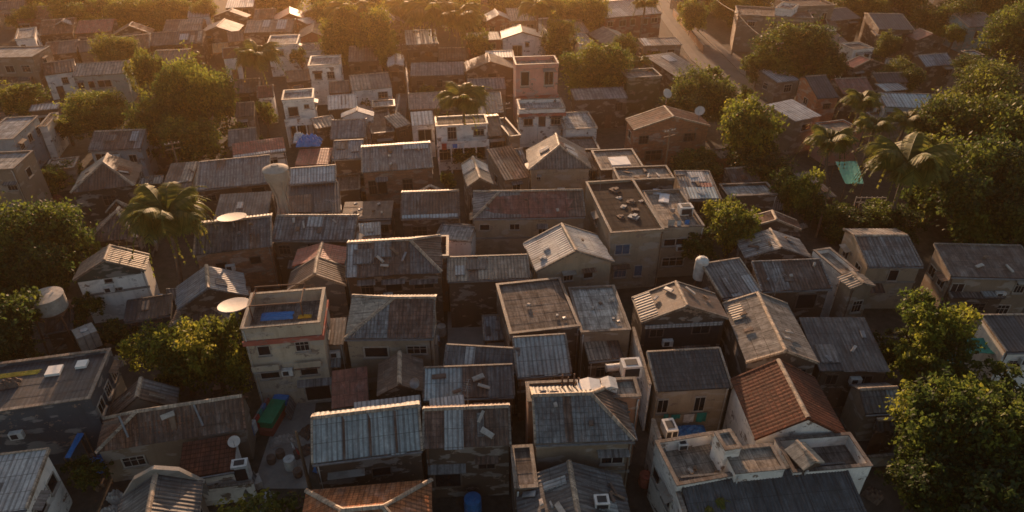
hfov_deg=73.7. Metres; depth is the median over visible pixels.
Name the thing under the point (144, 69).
broadleaf tree
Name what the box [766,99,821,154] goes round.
house
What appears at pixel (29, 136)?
window
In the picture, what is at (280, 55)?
window
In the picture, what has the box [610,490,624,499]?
loose piece
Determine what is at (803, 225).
junk pile
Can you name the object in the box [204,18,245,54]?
house
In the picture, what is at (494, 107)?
house
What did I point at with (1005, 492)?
broadleaf tree
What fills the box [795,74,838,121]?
house
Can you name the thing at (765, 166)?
broadleaf tree
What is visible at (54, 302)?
tank tower
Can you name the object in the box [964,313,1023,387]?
house
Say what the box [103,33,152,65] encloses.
house
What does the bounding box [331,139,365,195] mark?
house
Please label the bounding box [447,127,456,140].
window
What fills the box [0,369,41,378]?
cloth strip
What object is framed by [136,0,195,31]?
broadleaf tree
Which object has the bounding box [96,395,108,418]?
window
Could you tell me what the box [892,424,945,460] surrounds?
broadleaf tree
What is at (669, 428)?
air conditioner
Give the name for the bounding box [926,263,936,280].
window
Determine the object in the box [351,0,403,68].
broadleaf tree
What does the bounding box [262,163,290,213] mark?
water tower
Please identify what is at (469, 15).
palm tree
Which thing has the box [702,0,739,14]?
broadleaf tree
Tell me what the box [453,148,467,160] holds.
window
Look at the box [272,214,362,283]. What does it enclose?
house
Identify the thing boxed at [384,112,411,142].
lean to
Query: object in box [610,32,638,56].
broadleaf tree
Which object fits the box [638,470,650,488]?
water barrel
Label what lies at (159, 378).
shrub
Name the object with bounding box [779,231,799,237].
window
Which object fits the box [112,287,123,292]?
window
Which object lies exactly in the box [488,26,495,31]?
window
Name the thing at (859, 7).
broadleaf tree
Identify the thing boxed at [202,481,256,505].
boundary wall
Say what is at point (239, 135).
house
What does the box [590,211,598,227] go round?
window
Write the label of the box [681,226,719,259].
shrub
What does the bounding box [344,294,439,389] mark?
house
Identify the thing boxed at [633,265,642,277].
window
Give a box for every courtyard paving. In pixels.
[258,403,315,488]
[448,311,484,344]
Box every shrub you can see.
[0,336,45,361]
[41,167,73,197]
[43,160,83,187]
[52,114,85,145]
[59,245,82,290]
[59,452,113,492]
[67,291,106,328]
[94,318,140,345]
[154,341,216,396]
[220,121,262,150]
[361,98,370,105]
[416,84,439,92]
[440,172,456,188]
[447,147,483,163]
[642,49,660,55]
[669,144,723,182]
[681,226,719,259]
[724,6,734,27]
[811,198,876,245]
[848,196,935,244]
[871,327,913,368]
[873,52,927,92]
[874,458,948,511]
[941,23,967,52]
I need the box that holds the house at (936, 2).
[931,0,946,9]
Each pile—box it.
[52,194,64,201]
[90,454,105,473]
[100,505,117,511]
[105,489,122,505]
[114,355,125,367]
[252,473,263,489]
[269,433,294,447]
[293,444,310,459]
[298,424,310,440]
[800,223,807,228]
[861,486,883,505]
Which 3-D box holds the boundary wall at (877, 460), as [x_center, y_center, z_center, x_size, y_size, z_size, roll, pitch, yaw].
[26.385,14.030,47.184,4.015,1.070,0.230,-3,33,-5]
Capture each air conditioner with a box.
[230,457,252,482]
[593,494,609,509]
[619,357,642,378]
[660,418,678,438]
[677,203,693,215]
[677,441,688,450]
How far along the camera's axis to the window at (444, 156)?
85.26 m
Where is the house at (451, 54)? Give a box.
[439,47,465,82]
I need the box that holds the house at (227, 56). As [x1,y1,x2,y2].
[222,46,243,81]
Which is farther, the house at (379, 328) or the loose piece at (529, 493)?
the house at (379, 328)
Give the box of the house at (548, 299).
[495,277,580,378]
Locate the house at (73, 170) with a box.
[44,156,83,191]
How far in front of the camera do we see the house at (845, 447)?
42.46 m
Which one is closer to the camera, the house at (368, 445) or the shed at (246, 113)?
the house at (368, 445)
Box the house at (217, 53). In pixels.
[212,42,228,73]
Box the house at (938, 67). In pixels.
[913,53,953,89]
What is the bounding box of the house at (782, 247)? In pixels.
[735,228,812,273]
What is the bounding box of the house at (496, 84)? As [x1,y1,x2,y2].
[467,77,505,113]
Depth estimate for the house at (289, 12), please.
133.02 m
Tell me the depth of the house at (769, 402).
44.80 m
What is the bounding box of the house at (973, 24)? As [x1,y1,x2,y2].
[941,12,991,52]
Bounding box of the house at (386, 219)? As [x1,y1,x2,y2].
[342,200,395,238]
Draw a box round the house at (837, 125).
[808,119,863,165]
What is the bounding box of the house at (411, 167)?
[361,140,433,212]
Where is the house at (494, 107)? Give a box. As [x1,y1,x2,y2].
[478,92,503,117]
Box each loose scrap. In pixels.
[477,410,484,422]
[480,427,494,438]
[609,187,620,192]
[616,214,624,218]
[626,199,634,204]
[627,213,639,220]
[743,327,753,332]
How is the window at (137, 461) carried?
in the house at (132, 444)
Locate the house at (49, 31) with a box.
[39,17,77,45]
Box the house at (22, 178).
[0,150,54,227]
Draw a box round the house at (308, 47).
[301,41,324,68]
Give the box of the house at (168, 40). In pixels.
[150,29,210,65]
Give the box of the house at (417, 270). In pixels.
[345,234,443,322]
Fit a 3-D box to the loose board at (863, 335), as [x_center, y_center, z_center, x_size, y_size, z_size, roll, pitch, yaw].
[26.750,5.941,52.036,0.340,0.050,0.689,3,44,3]
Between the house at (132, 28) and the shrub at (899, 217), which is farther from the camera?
the house at (132, 28)
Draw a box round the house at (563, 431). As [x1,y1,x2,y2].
[529,383,637,487]
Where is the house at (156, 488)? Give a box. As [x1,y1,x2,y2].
[117,465,208,511]
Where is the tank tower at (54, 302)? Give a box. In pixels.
[29,286,79,355]
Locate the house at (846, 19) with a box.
[829,7,860,41]
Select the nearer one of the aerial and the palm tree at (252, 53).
the aerial
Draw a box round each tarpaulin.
[260,311,293,320]
[293,132,302,142]
[296,133,322,146]
[677,425,706,435]
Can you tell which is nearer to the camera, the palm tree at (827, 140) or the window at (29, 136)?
the palm tree at (827, 140)
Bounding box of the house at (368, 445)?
[310,400,423,488]
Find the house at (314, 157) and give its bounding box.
[295,148,333,166]
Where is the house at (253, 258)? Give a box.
[193,213,281,292]
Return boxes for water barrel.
[283,454,296,471]
[437,323,445,337]
[464,491,481,511]
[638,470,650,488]
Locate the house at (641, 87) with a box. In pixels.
[620,68,661,115]
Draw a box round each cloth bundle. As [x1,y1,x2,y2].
[0,377,22,389]
[298,314,311,318]
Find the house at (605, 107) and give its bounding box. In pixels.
[570,87,627,127]
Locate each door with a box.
[56,86,66,98]
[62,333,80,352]
[217,63,224,73]
[232,69,238,78]
[337,364,349,369]
[392,82,398,93]
[521,401,525,419]
[538,116,545,126]
[604,115,611,127]
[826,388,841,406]
[866,433,886,452]
[929,77,937,88]
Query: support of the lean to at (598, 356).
on the ground
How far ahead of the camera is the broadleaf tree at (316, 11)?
130.02 m
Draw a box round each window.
[2,181,19,191]
[4,65,15,73]
[18,138,26,150]
[19,23,29,27]
[20,65,32,72]
[25,166,34,179]
[27,132,34,143]
[32,490,50,511]
[35,125,41,136]
[38,115,46,121]
[41,55,47,62]
[45,471,60,496]
[54,125,59,135]
[61,77,69,84]
[75,80,85,89]
[87,81,96,88]
[94,153,105,160]
[96,79,113,88]
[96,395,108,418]
[102,194,116,205]
[103,278,113,283]
[103,379,114,400]
[109,360,121,384]
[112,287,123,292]
[120,454,148,469]
[128,154,138,162]
[146,146,151,157]
[164,150,175,158]
[201,194,217,202]
[207,36,212,42]
[215,262,226,268]
[239,96,250,101]
[239,119,248,127]
[246,286,250,298]
[249,255,261,264]
[250,186,265,191]
[254,365,282,381]
[256,345,272,357]
[263,36,269,42]
[263,99,271,108]
[271,157,277,163]
[276,49,284,56]
[278,245,291,254]
[287,106,299,117]
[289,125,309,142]
[293,85,303,88]
[294,341,310,353]
[295,367,320,377]
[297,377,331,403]
[312,71,322,79]
[326,320,330,339]
[327,71,334,79]
[328,468,364,479]
[354,66,360,70]
[355,233,362,239]
[357,279,374,294]
[361,185,364,199]
[363,347,389,358]
[368,65,377,69]
[368,180,377,195]
[371,220,390,232]
[371,466,391,476]
[375,177,387,194]
[377,138,392,143]
[378,91,388,99]
[381,278,404,292]
[389,69,398,76]
[399,129,405,137]
[402,178,412,190]
[406,345,428,355]
[409,279,437,288]
[411,226,427,236]
[412,52,420,57]
[416,80,423,84]
[417,129,432,141]
[425,51,432,56]
[428,463,465,488]
[434,325,437,345]
[435,145,453,161]
[437,80,442,87]
[439,110,449,115]
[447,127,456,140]
[453,78,458,83]
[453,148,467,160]
[471,126,485,136]
[474,147,485,159]
[475,456,498,469]
[479,224,490,231]
[483,399,504,403]
[487,73,496,76]
[487,342,503,345]
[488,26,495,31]
[490,138,505,147]
[493,173,497,185]
[509,223,519,230]
[511,180,522,189]
[512,45,521,55]
[520,71,529,87]
[522,117,534,126]
[530,261,532,277]
[536,174,541,180]
[537,223,547,233]
[543,68,555,86]
[549,116,562,125]
[558,125,562,136]
[562,270,576,282]
[582,267,596,279]
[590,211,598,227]
[595,364,609,377]
[597,448,629,466]
[607,20,614,27]
[612,264,630,279]
[613,243,630,256]
[615,102,622,110]
[619,20,625,26]
[627,129,631,140]
[630,18,635,25]
[631,423,637,440]
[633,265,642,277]
[638,135,648,144]
[641,17,649,24]
[644,149,662,161]
[649,329,663,337]
[650,17,657,23]
[650,464,660,489]
[655,399,668,415]
[656,482,672,511]
[659,256,684,267]
[661,238,688,247]
[683,132,695,141]
[691,326,710,333]
[692,396,706,413]
[694,202,702,212]
[747,20,756,26]
[762,82,767,90]
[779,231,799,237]
[782,84,791,93]
[793,293,818,309]
[799,122,811,132]
[802,96,807,106]
[821,12,826,19]
[822,103,830,108]
[823,374,838,384]
[839,243,850,259]
[848,21,857,27]
[849,299,863,314]
[854,71,865,76]
[854,261,861,272]
[858,375,873,383]
[864,51,872,57]
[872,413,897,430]
[885,269,899,282]
[901,33,909,39]
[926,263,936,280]
[932,42,938,47]
[934,271,947,291]
[942,67,952,75]
[947,283,965,293]
[967,303,986,310]
[973,29,982,39]
[995,304,1010,313]
[1006,359,1021,368]
[1010,281,1023,294]
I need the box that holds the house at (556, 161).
[525,133,591,202]
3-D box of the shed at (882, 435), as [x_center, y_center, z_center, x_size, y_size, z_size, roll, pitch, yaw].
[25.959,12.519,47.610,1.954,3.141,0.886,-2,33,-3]
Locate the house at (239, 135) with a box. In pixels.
[228,127,258,157]
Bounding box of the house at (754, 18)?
[730,5,812,52]
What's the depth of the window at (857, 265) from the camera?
61.40 m
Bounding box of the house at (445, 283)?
[415,235,450,311]
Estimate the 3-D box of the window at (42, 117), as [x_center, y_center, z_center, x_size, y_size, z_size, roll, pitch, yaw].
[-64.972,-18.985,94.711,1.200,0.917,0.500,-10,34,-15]
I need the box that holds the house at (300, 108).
[281,88,317,147]
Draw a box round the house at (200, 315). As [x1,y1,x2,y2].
[169,307,241,349]
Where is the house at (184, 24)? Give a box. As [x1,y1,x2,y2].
[162,18,206,31]
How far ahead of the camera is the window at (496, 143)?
84.60 m
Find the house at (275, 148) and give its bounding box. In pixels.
[232,137,288,171]
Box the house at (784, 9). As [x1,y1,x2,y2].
[774,2,798,16]
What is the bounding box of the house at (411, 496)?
[302,478,432,511]
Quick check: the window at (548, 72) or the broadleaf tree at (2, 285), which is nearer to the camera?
the broadleaf tree at (2, 285)
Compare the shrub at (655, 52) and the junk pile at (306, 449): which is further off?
the shrub at (655, 52)
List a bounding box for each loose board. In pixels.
[160,410,174,419]
[169,416,177,429]
[389,247,398,254]
[432,373,445,378]
[452,388,461,393]
[472,373,484,381]
[477,383,489,388]
[860,331,866,337]
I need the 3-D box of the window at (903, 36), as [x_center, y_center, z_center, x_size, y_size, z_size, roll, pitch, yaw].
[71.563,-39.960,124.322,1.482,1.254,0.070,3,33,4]
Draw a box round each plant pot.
[266,454,275,464]
[275,448,284,458]
[293,467,302,478]
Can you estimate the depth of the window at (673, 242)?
64.42 m
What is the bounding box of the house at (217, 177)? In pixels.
[195,154,276,220]
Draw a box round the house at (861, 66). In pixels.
[841,55,883,81]
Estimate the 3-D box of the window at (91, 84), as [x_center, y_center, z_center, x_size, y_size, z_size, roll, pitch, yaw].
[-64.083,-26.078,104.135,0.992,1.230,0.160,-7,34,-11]
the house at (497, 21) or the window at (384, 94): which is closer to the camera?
the window at (384, 94)
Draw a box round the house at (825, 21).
[815,18,837,30]
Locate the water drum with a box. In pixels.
[693,256,708,285]
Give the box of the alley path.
[395,69,408,117]
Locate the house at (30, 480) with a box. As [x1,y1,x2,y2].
[0,447,72,511]
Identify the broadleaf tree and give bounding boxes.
[0,0,42,5]
[0,79,51,116]
[0,191,107,297]
[0,257,68,322]
[0,285,43,359]
[4,1,40,32]
[30,0,57,5]
[39,0,110,21]
[52,86,134,138]
[87,29,145,62]
[101,0,151,28]
[116,314,214,390]
[121,89,201,141]
[122,47,169,97]
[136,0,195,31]
[138,110,230,162]
[151,40,241,139]
[160,312,253,396]
[182,0,218,22]
[213,487,303,511]
[254,99,278,137]
[255,0,305,12]
[289,47,308,68]
[305,0,335,9]
[305,0,338,22]
[314,1,365,67]
[350,0,383,8]
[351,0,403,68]
[372,37,405,76]
[380,0,426,29]
[434,0,468,27]
[453,0,487,39]
[464,28,492,56]
[487,0,523,13]
[530,0,563,18]
[538,10,579,69]
[556,0,611,31]
[558,36,635,98]
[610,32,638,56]
[655,86,689,109]
[663,58,743,126]
[675,0,710,35]
[700,193,763,258]
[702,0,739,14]
[703,64,730,116]
[709,0,750,25]
[716,91,789,162]
[722,137,800,184]
[735,84,754,101]
[739,50,775,88]
[740,0,774,6]
[748,13,849,80]
[769,166,830,220]
[807,53,849,80]
[832,0,893,28]
[873,28,903,65]
[878,362,1023,477]
[885,338,968,406]
[886,0,930,23]
[888,425,1007,505]
[889,412,1023,511]
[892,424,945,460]
[895,286,987,377]
[898,162,973,224]
[900,77,1015,144]
[909,0,984,40]
[912,118,1023,243]
[920,122,976,207]
[945,51,990,77]
[947,0,1013,16]
[947,50,1023,106]
[947,358,1023,409]
[956,426,1023,490]
[960,377,1023,455]
[964,77,1023,174]
[969,0,1023,75]
[971,186,1023,246]
[1008,0,1023,8]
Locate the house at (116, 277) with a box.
[72,244,159,322]
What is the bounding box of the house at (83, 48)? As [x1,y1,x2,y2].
[77,38,99,62]
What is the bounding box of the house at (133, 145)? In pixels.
[88,129,158,175]
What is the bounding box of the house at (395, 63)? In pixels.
[387,53,404,93]
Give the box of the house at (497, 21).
[482,8,510,47]
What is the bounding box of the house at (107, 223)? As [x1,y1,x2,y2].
[91,206,155,261]
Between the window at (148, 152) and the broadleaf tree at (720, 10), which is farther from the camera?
the broadleaf tree at (720, 10)
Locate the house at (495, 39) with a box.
[466,32,500,60]
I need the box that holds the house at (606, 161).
[591,148,643,180]
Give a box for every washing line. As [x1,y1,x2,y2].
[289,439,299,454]
[440,142,465,149]
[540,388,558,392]
[663,411,706,422]
[667,218,691,225]
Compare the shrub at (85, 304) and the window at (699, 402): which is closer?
the window at (699, 402)
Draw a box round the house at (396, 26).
[380,8,406,51]
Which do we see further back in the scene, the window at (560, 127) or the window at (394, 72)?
the window at (394, 72)
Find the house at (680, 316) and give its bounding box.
[628,280,728,365]
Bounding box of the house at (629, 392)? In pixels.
[525,376,641,464]
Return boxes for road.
[658,0,771,111]
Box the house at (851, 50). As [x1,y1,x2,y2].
[835,41,873,77]
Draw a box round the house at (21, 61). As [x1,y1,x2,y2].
[0,46,54,96]
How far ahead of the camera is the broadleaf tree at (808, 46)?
107.32 m
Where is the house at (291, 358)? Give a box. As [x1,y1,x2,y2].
[240,287,333,403]
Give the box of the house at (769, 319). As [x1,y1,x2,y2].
[719,291,819,395]
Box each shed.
[38,112,68,157]
[44,304,80,353]
[54,18,75,24]
[71,322,102,350]
[105,199,127,214]
[110,376,179,414]
[235,101,260,139]
[256,84,277,123]
[328,317,351,369]
[331,366,370,410]
[341,106,373,144]
[372,99,394,114]
[419,184,441,189]
[482,314,503,345]
[500,117,520,148]
[510,444,538,511]
[515,148,527,164]
[586,152,596,180]
[710,428,742,471]
[724,443,786,483]
[784,439,824,474]
[812,247,859,316]
[829,270,875,316]
[840,382,904,440]
[866,417,901,452]
[953,50,984,72]
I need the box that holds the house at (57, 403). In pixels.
[0,348,126,464]
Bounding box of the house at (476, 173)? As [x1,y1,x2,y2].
[461,156,493,223]
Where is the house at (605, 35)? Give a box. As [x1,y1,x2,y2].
[589,26,636,65]
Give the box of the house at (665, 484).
[647,431,732,511]
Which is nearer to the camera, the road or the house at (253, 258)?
the house at (253, 258)
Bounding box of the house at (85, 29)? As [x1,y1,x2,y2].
[75,18,118,40]
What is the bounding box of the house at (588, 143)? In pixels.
[563,136,599,151]
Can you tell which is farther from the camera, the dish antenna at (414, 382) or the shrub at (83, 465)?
the dish antenna at (414, 382)
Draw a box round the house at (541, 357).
[512,333,571,420]
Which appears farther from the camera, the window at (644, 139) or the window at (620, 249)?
the window at (644, 139)
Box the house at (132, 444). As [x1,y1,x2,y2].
[94,394,255,481]
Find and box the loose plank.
[663,286,673,292]
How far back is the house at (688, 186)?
71.26 m
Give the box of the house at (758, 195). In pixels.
[718,182,777,215]
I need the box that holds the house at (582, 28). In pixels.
[551,19,589,41]
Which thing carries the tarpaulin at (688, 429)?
on the house at (690, 380)
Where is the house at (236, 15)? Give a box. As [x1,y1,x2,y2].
[212,8,250,29]
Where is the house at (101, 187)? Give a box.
[70,153,143,227]
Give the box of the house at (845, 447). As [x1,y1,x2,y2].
[773,432,872,493]
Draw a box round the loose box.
[1005,264,1013,272]
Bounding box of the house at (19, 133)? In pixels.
[0,115,50,168]
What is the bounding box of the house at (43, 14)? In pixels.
[16,5,59,32]
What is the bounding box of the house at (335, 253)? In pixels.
[292,242,350,298]
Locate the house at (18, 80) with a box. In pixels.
[0,76,38,97]
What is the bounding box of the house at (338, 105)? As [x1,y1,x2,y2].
[328,93,356,119]
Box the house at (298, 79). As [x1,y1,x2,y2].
[285,69,311,89]
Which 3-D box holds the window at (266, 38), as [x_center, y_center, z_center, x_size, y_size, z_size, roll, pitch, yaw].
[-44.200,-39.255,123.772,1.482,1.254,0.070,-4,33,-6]
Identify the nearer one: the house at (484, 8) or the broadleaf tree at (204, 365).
the broadleaf tree at (204, 365)
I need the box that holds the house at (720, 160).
[713,147,739,177]
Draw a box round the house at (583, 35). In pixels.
[569,32,593,70]
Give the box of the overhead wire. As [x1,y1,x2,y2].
[506,105,633,130]
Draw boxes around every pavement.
[657,4,749,103]
[666,0,754,84]
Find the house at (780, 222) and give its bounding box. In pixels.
[754,209,801,237]
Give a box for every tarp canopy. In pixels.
[64,432,95,474]
[828,161,863,206]
[967,338,994,353]
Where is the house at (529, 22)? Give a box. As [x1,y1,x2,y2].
[505,8,536,28]
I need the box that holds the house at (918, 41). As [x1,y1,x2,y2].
[901,28,943,61]
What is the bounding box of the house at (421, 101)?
[408,91,454,137]
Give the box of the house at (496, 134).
[486,114,505,148]
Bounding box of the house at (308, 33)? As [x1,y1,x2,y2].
[299,22,322,42]
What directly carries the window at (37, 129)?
in the house at (19, 133)
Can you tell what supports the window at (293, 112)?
in the house at (300, 108)
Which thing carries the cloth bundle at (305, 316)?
on the house at (291, 358)
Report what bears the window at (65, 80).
in the house at (60, 80)
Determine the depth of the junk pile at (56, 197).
79.53 m
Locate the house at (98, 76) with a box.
[72,60,139,101]
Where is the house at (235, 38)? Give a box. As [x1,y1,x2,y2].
[227,30,245,54]
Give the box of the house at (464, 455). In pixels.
[422,403,511,499]
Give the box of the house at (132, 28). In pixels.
[112,21,154,36]
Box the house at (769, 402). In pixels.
[722,358,845,445]
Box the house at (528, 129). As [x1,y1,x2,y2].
[516,98,565,147]
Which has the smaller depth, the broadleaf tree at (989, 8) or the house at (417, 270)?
the house at (417, 270)
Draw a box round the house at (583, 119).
[558,111,597,138]
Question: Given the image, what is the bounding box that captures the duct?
[605,363,619,372]
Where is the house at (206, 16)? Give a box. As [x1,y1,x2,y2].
[187,5,213,25]
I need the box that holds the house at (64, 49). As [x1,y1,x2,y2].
[45,39,82,63]
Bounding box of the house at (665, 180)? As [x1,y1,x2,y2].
[612,165,674,191]
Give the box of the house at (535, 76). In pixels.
[513,55,558,125]
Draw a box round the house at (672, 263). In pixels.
[642,188,704,277]
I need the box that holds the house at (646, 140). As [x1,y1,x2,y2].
[625,105,710,166]
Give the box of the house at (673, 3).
[670,0,709,13]
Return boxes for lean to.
[28,102,62,122]
[123,293,174,342]
[141,175,163,189]
[152,141,182,169]
[179,434,240,485]
[289,164,336,185]
[310,115,334,147]
[354,395,421,427]
[358,222,380,239]
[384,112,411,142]
[422,363,514,437]
[429,395,464,405]
[443,343,520,414]
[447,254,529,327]
[582,340,623,378]
[868,30,896,56]
[870,83,907,109]
[884,58,897,69]
[943,290,1006,326]
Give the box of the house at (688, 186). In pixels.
[673,170,721,231]
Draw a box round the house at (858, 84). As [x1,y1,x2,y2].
[830,77,873,122]
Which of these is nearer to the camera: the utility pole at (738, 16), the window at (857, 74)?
the window at (857, 74)
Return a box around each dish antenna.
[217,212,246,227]
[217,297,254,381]
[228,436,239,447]
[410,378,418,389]
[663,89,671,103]
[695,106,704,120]
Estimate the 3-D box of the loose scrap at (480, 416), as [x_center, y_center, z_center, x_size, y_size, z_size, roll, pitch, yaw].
[-1.952,10.084,42.925,0.202,0.062,0.807,22,69,7]
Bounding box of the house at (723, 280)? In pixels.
[700,257,761,308]
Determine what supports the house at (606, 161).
on the ground
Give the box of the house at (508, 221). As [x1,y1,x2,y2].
[469,189,585,254]
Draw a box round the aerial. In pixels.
[463,379,470,397]
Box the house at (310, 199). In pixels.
[277,182,342,213]
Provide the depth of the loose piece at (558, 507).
38.45 m
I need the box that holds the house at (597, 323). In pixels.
[568,284,630,378]
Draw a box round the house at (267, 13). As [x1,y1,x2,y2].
[253,8,276,19]
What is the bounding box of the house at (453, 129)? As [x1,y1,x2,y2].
[434,114,488,174]
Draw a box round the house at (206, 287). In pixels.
[175,264,250,327]
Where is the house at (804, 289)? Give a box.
[751,258,832,324]
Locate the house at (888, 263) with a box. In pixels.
[838,228,923,308]
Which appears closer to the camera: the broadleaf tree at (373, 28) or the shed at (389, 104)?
the shed at (389, 104)
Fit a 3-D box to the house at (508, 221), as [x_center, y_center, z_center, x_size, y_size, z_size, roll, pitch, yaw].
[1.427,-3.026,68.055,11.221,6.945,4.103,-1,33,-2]
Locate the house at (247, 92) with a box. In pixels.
[233,78,261,117]
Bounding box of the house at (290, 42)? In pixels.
[267,34,301,76]
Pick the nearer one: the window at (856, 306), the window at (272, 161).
the window at (856, 306)
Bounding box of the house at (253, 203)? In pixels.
[213,191,275,225]
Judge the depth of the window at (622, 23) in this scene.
133.94 m
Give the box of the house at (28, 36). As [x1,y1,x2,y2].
[14,26,42,45]
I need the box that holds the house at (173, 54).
[153,48,194,77]
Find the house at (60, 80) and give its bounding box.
[42,58,77,99]
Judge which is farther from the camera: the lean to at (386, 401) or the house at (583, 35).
the house at (583, 35)
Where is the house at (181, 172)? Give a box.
[164,161,203,219]
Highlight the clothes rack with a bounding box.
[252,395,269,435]
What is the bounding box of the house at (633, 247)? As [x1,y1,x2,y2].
[583,178,664,288]
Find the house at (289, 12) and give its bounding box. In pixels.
[274,6,304,33]
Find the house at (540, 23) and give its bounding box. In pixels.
[536,17,557,57]
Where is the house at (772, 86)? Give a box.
[755,67,799,102]
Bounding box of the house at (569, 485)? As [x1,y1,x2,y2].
[516,460,629,511]
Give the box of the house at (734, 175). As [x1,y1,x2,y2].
[722,166,760,182]
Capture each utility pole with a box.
[164,141,180,162]
[295,430,311,489]
[396,44,405,85]
[499,102,509,123]
[664,128,675,164]
[731,11,741,54]
[814,187,830,237]
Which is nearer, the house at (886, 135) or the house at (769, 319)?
the house at (769, 319)
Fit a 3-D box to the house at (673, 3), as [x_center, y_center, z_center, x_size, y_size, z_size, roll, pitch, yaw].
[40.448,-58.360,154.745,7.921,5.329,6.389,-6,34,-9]
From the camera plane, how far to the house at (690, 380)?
48.23 m
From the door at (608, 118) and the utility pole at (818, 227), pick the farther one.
the door at (608, 118)
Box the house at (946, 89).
[933,88,963,100]
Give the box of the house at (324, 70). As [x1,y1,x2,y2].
[307,54,343,104]
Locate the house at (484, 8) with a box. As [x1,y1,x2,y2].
[474,0,503,13]
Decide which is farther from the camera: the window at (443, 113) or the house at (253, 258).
the window at (443, 113)
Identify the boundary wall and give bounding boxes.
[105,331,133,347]
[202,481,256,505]
[395,93,401,113]
[405,62,411,130]
[629,327,651,430]
[644,419,686,511]
[673,8,703,52]
[809,212,883,229]
[868,453,906,466]
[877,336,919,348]
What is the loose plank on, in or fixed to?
on the house at (680, 316)
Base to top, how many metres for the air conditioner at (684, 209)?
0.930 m
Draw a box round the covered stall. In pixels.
[257,394,288,436]
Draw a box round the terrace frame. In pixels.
[248,283,305,321]
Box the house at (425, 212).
[400,188,460,236]
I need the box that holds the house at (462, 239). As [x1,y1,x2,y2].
[436,222,475,255]
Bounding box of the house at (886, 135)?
[861,112,916,142]
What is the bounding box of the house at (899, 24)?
[857,12,914,56]
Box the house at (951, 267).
[916,243,1023,313]
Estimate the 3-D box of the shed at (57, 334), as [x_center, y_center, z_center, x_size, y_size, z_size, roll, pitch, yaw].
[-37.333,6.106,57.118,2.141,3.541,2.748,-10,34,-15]
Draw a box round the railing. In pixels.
[853,196,887,210]
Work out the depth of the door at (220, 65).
117.18 m
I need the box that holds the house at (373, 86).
[349,72,392,110]
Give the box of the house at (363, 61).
[348,45,382,74]
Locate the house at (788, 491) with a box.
[679,462,866,511]
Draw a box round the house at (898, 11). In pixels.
[885,1,919,21]
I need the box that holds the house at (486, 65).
[463,52,512,97]
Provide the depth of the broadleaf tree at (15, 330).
51.78 m
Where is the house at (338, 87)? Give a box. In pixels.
[328,80,349,94]
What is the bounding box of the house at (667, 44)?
[637,37,681,66]
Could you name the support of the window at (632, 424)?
in the house at (563, 431)
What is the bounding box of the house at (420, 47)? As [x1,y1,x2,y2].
[405,29,438,72]
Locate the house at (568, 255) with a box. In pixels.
[523,222,614,293]
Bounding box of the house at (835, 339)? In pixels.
[799,317,890,406]
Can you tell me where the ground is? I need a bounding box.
[0,0,1023,511]
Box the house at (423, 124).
[410,111,435,156]
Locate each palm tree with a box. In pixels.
[108,181,217,284]
[230,39,290,86]
[318,0,376,32]
[381,0,430,32]
[393,0,468,40]
[425,2,489,47]
[433,81,494,134]
[512,0,560,31]
[629,0,662,42]
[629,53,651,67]
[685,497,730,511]
[795,124,863,186]
[833,88,886,130]
[844,131,971,225]
[853,112,899,173]
[879,107,926,177]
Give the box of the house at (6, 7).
[0,0,26,29]
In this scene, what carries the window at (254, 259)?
in the house at (253, 258)
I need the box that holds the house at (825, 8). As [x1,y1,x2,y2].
[774,0,834,31]
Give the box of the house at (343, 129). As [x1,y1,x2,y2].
[330,118,368,146]
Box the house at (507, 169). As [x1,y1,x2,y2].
[486,145,530,189]
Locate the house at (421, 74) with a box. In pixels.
[410,61,463,92]
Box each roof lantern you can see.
[577,377,600,389]
[600,376,617,392]
[659,193,669,202]
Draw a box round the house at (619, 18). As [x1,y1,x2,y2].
[594,0,661,38]
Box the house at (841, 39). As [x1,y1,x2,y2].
[830,31,846,50]
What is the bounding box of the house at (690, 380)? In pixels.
[646,347,732,434]
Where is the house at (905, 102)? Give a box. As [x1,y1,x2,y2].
[873,92,931,117]
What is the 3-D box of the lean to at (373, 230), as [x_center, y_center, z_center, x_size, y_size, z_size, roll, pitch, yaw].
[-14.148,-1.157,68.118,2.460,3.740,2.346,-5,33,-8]
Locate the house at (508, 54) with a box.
[485,50,514,59]
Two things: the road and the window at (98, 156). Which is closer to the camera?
the window at (98, 156)
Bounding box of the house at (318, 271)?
[287,255,350,325]
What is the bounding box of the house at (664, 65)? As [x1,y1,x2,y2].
[644,52,703,91]
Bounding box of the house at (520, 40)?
[500,24,541,55]
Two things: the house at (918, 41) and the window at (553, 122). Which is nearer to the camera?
the window at (553, 122)
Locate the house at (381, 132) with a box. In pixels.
[369,109,394,144]
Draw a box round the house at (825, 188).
[784,171,836,220]
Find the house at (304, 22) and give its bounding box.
[297,17,321,28]
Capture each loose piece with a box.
[522,490,535,496]
[539,498,543,505]
[554,501,565,511]
[608,482,617,494]
[608,492,615,502]
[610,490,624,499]
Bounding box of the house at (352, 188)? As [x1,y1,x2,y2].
[336,173,364,209]
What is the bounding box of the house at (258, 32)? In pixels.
[244,19,297,45]
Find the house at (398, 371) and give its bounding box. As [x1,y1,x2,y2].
[377,350,423,421]
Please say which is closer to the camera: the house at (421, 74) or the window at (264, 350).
the window at (264, 350)
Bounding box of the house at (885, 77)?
[869,72,907,89]
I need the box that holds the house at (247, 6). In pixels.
[225,0,255,19]

